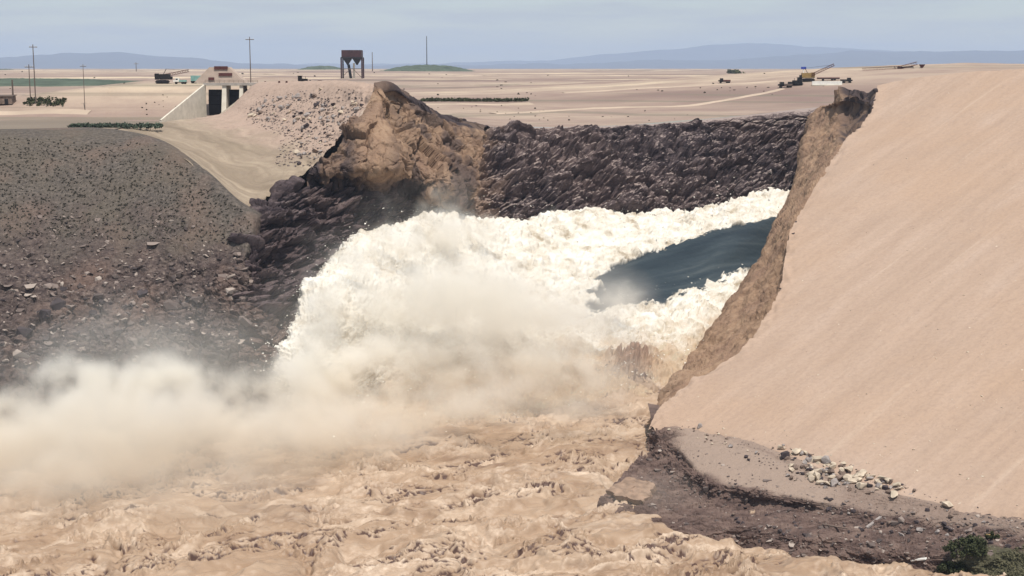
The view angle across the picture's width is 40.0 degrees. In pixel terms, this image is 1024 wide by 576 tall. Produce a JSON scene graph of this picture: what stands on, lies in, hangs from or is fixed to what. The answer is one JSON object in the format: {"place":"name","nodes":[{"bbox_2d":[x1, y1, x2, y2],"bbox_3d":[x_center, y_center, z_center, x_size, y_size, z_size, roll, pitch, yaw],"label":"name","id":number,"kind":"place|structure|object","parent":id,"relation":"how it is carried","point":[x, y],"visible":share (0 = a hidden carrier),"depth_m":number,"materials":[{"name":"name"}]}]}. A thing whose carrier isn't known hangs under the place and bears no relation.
{"place":"outdoors","nodes":[
{"label":"outdoors","id":0,"kind":"place"},
{"bbox_2d":[0,109,90,114],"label":"dirt road","id":1,"kind":"structure","parent":0,"point":[63,111],"depth_m":607.14,"materials":[{"name":"beige soil"}]},
{"bbox_2d":[0,78,136,86],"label":"field","id":2,"kind":"structure","parent":0,"point":[44,82],"depth_m":1191.98,"materials":[{"name":"beige soil"}]},
{"bbox_2d":[0,127,305,472],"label":"hillside","id":3,"kind":"structure","parent":0,"point":[54,416],"depth_m":399.20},
{"bbox_2d":[16,326,32,337],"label":"boulder","id":4,"kind":"object","parent":3,"relation":"on","point":[25,332],"visible":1,"depth_m":388.72,"materials":[{"name":"stone"}]},
{"bbox_2d":[39,309,50,318],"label":"boulder","id":5,"kind":"object","parent":3,"relation":"on","point":[43,313],"visible":1,"depth_m":396.53,"materials":[{"name":"stone"}]},
{"bbox_2d":[50,298,65,309],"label":"boulder","id":6,"kind":"object","parent":3,"relation":"on","point":[57,304],"visible":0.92,"depth_m":402.18,"materials":[{"name":"stone"}]},
{"bbox_2d":[89,310,96,314],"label":"boulder","id":7,"kind":"object","parent":3,"relation":"on","point":[92,312],"visible":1,"depth_m":402.88,"materials":[{"name":"stone"}]},
{"bbox_2d":[0,138,250,241],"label":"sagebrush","id":8,"kind":"object","parent":3,"relation":"on","point":[82,195],"visible":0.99,"depth_m":434.20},
{"bbox_2d":[0,211,267,366],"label":"scree","id":9,"kind":"structure","parent":3,"relation":"on","point":[169,304],"depth_m":403.38,"materials":[{"name":"stone"}]},
{"bbox_2d":[137,289,147,296],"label":"boulder","id":10,"kind":"object","parent":3,"relation":"on","point":[141,293],"visible":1,"depth_m":405.31,"materials":[{"name":"stone"}]},
{"bbox_2d":[117,80,373,206],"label":"earth embankment","id":11,"kind":"structure","parent":0,"point":[234,151],"depth_m":498.54,"materials":[{"name":"beige soil"}]},
{"bbox_2d":[159,66,255,121],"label":"spillway","id":12,"kind":"object","parent":11,"relation":"on","point":[226,97],"visible":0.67,"depth_m":596.87,"materials":[{"name":"concrete"}]},
{"bbox_2d":[298,76,310,80],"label":"bulldozer","id":13,"kind":"object","parent":11,"relation":"on","point":[300,78],"visible":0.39,"depth_m":583.13,"materials":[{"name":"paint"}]},
{"bbox_2d":[246,89,363,167],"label":"rubble","id":14,"kind":"object","parent":11,"relation":"on","point":[324,102],"depth_m":497.54,"materials":[{"name":"grey stone"}]},
{"bbox_2d":[297,66,345,69],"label":"hill","id":15,"kind":"structure","parent":0,"point":[322,68],"depth_m":3865.01,"materials":[{"name":"green plant"}]},
{"bbox_2d":[275,74,505,75],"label":"dirt road","id":16,"kind":"structure","parent":0,"point":[439,74],"depth_m":1896.77,"materials":[{"name":"beige soil"}]},
{"bbox_2d":[307,81,488,214],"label":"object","id":17,"kind":"structure","parent":0,"point":[423,155],"depth_m":482.96,"materials":[{"name":"brown stone"}]},
{"bbox_2d":[381,64,472,70],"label":"hill","id":18,"kind":"structure","parent":0,"point":[425,67],"depth_m":2792.87,"materials":[{"name":"green plant"}]},
{"bbox_2d":[425,102,533,104],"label":"dirt road","id":19,"kind":"structure","parent":0,"point":[527,103],"depth_m":723.33,"materials":[{"name":"beige soil"}]},
{"bbox_2d":[0,358,1006,575],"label":"river","id":20,"kind":"structure","parent":0,"point":[511,495],"depth_m":316.90,"materials":[{"name":"liquid"}]},
{"bbox_2d":[0,63,1023,128],"bbox_3d":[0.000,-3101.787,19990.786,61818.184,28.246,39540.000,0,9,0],"label":"desert plain","id":21,"kind":"structure","parent":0,"point":[120,103],"depth_m":759.81,"materials":[{"name":"beige sand"}]},
{"bbox_2d":[0,95,15,103],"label":"shed","id":22,"kind":"structure","parent":21,"relation":"on","point":[7,99],"depth_m":616.97,"materials":[{"name":"brown stone"}]},
{"bbox_2d":[25,64,32,99],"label":"utility pole","id":23,"kind":"object","parent":21,"relation":"on","point":[29,81],"visible":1,"depth_m":617.92,"materials":[{"name":"brown wood"}]},
{"bbox_2d":[32,44,36,103],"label":"utility pole","id":24,"kind":"object","parent":21,"relation":"on","point":[34,74],"visible":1,"depth_m":615.07,"materials":[{"name":"brown wood"}]},
{"bbox_2d":[22,95,66,105],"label":"hedge","id":25,"kind":"object","parent":21,"relation":"on","point":[57,101],"visible":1,"depth_m":616.38,"materials":[{"name":"green plant"}]},
{"bbox_2d":[80,65,85,106],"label":"utility pole","id":26,"kind":"object","parent":21,"relation":"on","point":[83,83],"visible":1,"depth_m":605.75,"materials":[{"name":"brown wood"}]},
{"bbox_2d":[67,122,162,129],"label":"hedge","id":27,"kind":"object","parent":21,"relation":"on","point":[125,125],"visible":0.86,"depth_m":505.48,"materials":[{"name":"green plant"}]},
{"bbox_2d":[154,69,188,83],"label":"crane","id":28,"kind":"object","parent":21,"relation":"on","point":[165,78],"visible":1,"depth_m":651.75,"materials":[{"name":"paint"}]},
{"bbox_2d":[173,78,186,83],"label":"truck","id":29,"kind":"object","parent":21,"relation":"on","point":[176,80],"visible":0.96,"depth_m":647.27,"materials":[{"name":"paint"}]},
{"bbox_2d":[191,76,199,82],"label":"truck","id":30,"kind":"object","parent":21,"relation":"on","point":[194,79],"visible":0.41,"depth_m":657.39,"materials":[{"name":"paint"}]},
{"bbox_2d":[245,37,253,85],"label":"utility pole","id":31,"kind":"object","parent":21,"relation":"on","point":[249,39],"visible":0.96,"depth_m":631.64,"materials":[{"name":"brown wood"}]},
{"bbox_2d":[340,50,363,78],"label":"hopper tower","id":32,"kind":"structure","parent":21,"relation":"on","point":[348,56],"depth_m":1442.64,"materials":[{"name":"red metal"}]},
{"bbox_2d":[5,71,772,120],"bbox_3d":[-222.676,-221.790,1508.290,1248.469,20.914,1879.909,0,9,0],"label":"desert scrub","id":33,"kind":"object","parent":21,"relation":"on","point":[475,105],"visible":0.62,"depth_m":762.77,"materials":[{"name":"green plant"}]},
{"bbox_2d":[420,97,528,101],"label":"hedge","id":34,"kind":"object","parent":21,"relation":"on","point":[447,99],"visible":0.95,"depth_m":744.12,"materials":[{"name":"green plant"}]},
{"bbox_2d":[718,78,730,82],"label":"truck","id":35,"kind":"object","parent":21,"relation":"on","point":[721,80],"visible":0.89,"depth_m":806.60,"materials":[{"name":"paint"}]},
{"bbox_2d":[727,69,743,73],"bbox_3d":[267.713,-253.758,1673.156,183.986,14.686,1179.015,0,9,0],"label":"tree row","id":36,"kind":"object","parent":21,"relation":"on","point":[730,71],"visible":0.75,"depth_m":2126.49,"materials":[{"name":"green plant"}]},
{"bbox_2d":[778,82,792,87],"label":"truck","id":37,"kind":"object","parent":21,"relation":"on","point":[780,84],"visible":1,"depth_m":756.68,"materials":[{"name":"paint"}]},
{"bbox_2d":[788,77,802,85],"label":"bulldozer","id":38,"kind":"object","parent":21,"relation":"on","point":[798,81],"visible":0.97,"depth_m":762.66,"materials":[{"name":"paint"}]},
{"bbox_2d":[799,63,834,80],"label":"crane","id":39,"kind":"object","parent":21,"relation":"on","point":[807,76],"visible":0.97,"depth_m":779.98,"materials":[{"name":"paint"}]},
{"bbox_2d":[811,81,841,85],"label":"concrete barrier","id":40,"kind":"object","parent":21,"relation":"on","point":[821,83],"visible":1,"depth_m":757.19,"materials":[{"name":"white paint"}]},
{"bbox_2d":[817,77,839,80],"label":"pipe trailer","id":41,"kind":"object","parent":21,"relation":"on","point":[831,78],"visible":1,"depth_m":777.92,"materials":[{"name":"paint"}]},
{"bbox_2d":[840,78,852,82],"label":"truck","id":42,"kind":"object","parent":21,"relation":"on","point":[849,80],"visible":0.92,"depth_m":762.52,"materials":[{"name":"paint"}]},
{"bbox_2d":[863,62,924,70],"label":"conveyor","id":43,"kind":"object","parent":21,"relation":"on","point":[909,66],"visible":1,"depth_m":831.93,"materials":[{"name":"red metal"}]},
{"bbox_2d":[0,50,1023,68],"bbox_3d":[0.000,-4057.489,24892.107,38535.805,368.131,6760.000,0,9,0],"label":"mountains","id":44,"kind":"structure","parent":0,"point":[124,60],"depth_m":23735.73,"materials":[{"name":"stone"}]},
{"bbox_2d":[0,0,1023,127],"label":"sky","id":45,"kind":"structure","parent":0,"point":[296,32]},
{"bbox_2d":[270,187,788,455],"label":"torrent","id":46,"kind":"structure","parent":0,"point":[646,269],"depth_m":444.76,"materials":[{"name":"white liquid"}]},
{"bbox_2d":[251,169,786,471],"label":"spray","id":47,"kind":"object","parent":46,"relation":"on","point":[302,406],"visible":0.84,"depth_m":417.38,"materials":[{"name":"liquid"}]},
{"bbox_2d":[227,102,873,410],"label":"canyon wall","id":48,"kind":"structure","parent":0,"point":[636,168],"depth_m":559.98,"materials":[{"name":"grey stone"}]},
{"bbox_2d":[300,43,908,66],"bbox_3d":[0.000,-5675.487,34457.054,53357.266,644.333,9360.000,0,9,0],"label":"mountain range","id":49,"kind":"structure","parent":0,"point":[730,51],"depth_m":34086.37,"materials":[{"name":"grey stone"}]},
{"bbox_2d":[496,88,782,113],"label":"dirt road","id":50,"kind":"structure","parent":0,"point":[775,90],"depth_m":710.42,"materials":[{"name":"beige soil"}]},
{"bbox_2d":[563,80,777,92],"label":"dirt road","id":51,"kind":"structure","parent":0,"point":[673,86],"depth_m":796.91,"materials":[{"name":"beige soil"}]},
{"bbox_2d":[597,403,1023,575],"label":"riverbank","id":52,"kind":"structure","parent":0,"point":[715,479],"depth_m":312.24,"materials":[{"name":"brown soil"}]},
{"bbox_2d":[605,477,656,504],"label":"earth slab","id":53,"kind":"structure","parent":52,"relation":"on","point":[633,490],"depth_m":324.70,"materials":[{"name":"beige soil"}]},
{"bbox_2d":[780,451,789,458],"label":"boulder","id":54,"kind":"object","parent":52,"relation":"on","point":[784,454],"visible":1,"depth_m":336.19,"materials":[{"name":"stone"}]},
{"bbox_2d":[792,448,801,453],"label":"boulder","id":55,"kind":"object","parent":52,"relation":"on","point":[795,450],"visible":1,"depth_m":337.66,"materials":[{"name":"stone"}]},
{"bbox_2d":[808,474,814,481],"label":"boulder","id":56,"kind":"object","parent":52,"relation":"on","point":[811,477],"visible":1,"depth_m":321.15,"materials":[{"name":"stone"}]},
{"bbox_2d":[813,471,820,480],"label":"boulder","id":57,"kind":"object","parent":52,"relation":"on","point":[817,475],"visible":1,"depth_m":321.23,"materials":[{"name":"stone"}]},
{"bbox_2d":[813,456,822,461],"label":"boulder","id":58,"kind":"object","parent":52,"relation":"on","point":[816,458],"visible":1,"depth_m":331.94,"materials":[{"name":"stone"}]},
{"bbox_2d":[816,480,824,484],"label":"boulder","id":59,"kind":"object","parent":52,"relation":"on","point":[818,482],"visible":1,"depth_m":319.44,"materials":[{"name":"stone"}]},
{"bbox_2d":[821,455,830,463],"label":"boulder","id":60,"kind":"object","parent":52,"relation":"on","point":[825,459],"visible":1,"depth_m":330.45,"materials":[{"name":"grey stone"}]},
{"bbox_2d":[827,469,834,473],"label":"boulder","id":61,"kind":"object","parent":52,"relation":"on","point":[830,471],"visible":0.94,"depth_m":324.43,"materials":[{"name":"brown stone"}]},
{"bbox_2d":[640,432,1023,566],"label":"gravel","id":62,"kind":"structure","parent":52,"relation":"on","point":[870,544],"depth_m":300.63,"materials":[{"name":"grey gravel"}]},
{"bbox_2d":[830,478,837,486],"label":"boulder","id":63,"kind":"object","parent":52,"relation":"on","point":[834,481],"visible":1,"depth_m":317.95,"materials":[{"name":"grey stone"}]},
{"bbox_2d":[822,524,848,528],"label":"plank","id":64,"kind":"object","parent":52,"relation":"on","point":[835,526],"visible":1,"depth_m":299.34,"materials":[{"name":"brown wood"}]},
{"bbox_2d":[835,474,842,480],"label":"boulder","id":65,"kind":"object","parent":52,"relation":"on","point":[839,477],"visible":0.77,"depth_m":320.53,"materials":[{"name":"brown stone"}]},
{"bbox_2d":[843,474,851,481],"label":"boulder","id":66,"kind":"object","parent":52,"relation":"on","point":[845,477],"visible":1,"depth_m":320.21,"materials":[{"name":"stone"}]},
{"bbox_2d":[847,477,856,483],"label":"boulder","id":67,"kind":"object","parent":52,"relation":"on","point":[852,480],"visible":1,"depth_m":318.76,"materials":[{"name":"stone"}]},
{"bbox_2d":[857,482,866,488],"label":"boulder","id":68,"kind":"object","parent":52,"relation":"on","point":[860,485],"visible":1,"depth_m":315.33,"materials":[{"name":"stone"}]},
{"bbox_2d":[865,516,881,528],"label":"timber","id":69,"kind":"object","parent":52,"relation":"on","point":[869,525],"visible":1,"depth_m":298.87,"materials":[{"name":"grey wood"}]},
{"bbox_2d":[882,485,888,489],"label":"boulder","id":70,"kind":"object","parent":52,"relation":"on","point":[885,487],"visible":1,"depth_m":314.29,"materials":[{"name":"stone"}]},
{"bbox_2d":[891,490,897,497],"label":"boulder","id":71,"kind":"object","parent":52,"relation":"on","point":[894,493],"visible":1,"depth_m":307.73,"materials":[{"name":"stone"}]},
{"bbox_2d":[910,557,926,560],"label":"board","id":72,"kind":"object","parent":52,"relation":"on","point":[924,558],"visible":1,"depth_m":284.21,"materials":[{"name":"white paint"}]},
{"bbox_2d":[941,501,953,507],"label":"boulder","id":73,"kind":"object","parent":52,"relation":"on","point":[947,504],"visible":1,"depth_m":302.19,"materials":[{"name":"stone"}]},
{"bbox_2d":[936,560,967,573],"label":"bush","id":74,"kind":"object","parent":52,"relation":"on","point":[948,566],"visible":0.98,"depth_m":279.94,"materials":[{"name":"green plant"}]},
{"bbox_2d":[942,534,987,557],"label":"bush","id":75,"kind":"object","parent":52,"relation":"on","point":[970,543],"visible":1,"depth_m":278.62,"materials":[{"name":"green plant"}]},
{"bbox_2d":[985,531,999,539],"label":"bush","id":76,"kind":"object","parent":52,"relation":"on","point":[992,536],"visible":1,"depth_m":285.45,"materials":[{"name":"green plant"}]},
{"bbox_2d":[971,544,1023,575],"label":"grass","id":77,"kind":"structure","parent":52,"relation":"on","point":[1014,558],"depth_m":275.83,"materials":[{"name":"green plant"}]},
{"bbox_2d":[647,69,1023,519],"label":"earth dam","id":78,"kind":"structure","parent":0,"point":[763,324],"depth_m":399.37,"materials":[{"name":"beige soil"}]},
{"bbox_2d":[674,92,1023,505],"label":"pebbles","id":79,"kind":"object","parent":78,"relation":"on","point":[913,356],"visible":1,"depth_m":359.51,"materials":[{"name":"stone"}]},
{"bbox_2d":[892,482,900,485],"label":"boulder","id":80,"kind":"object","parent":78,"relation":"on","point":[897,484],"visible":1,"depth_m":313.88,"materials":[{"name":"stone"}]}
]}

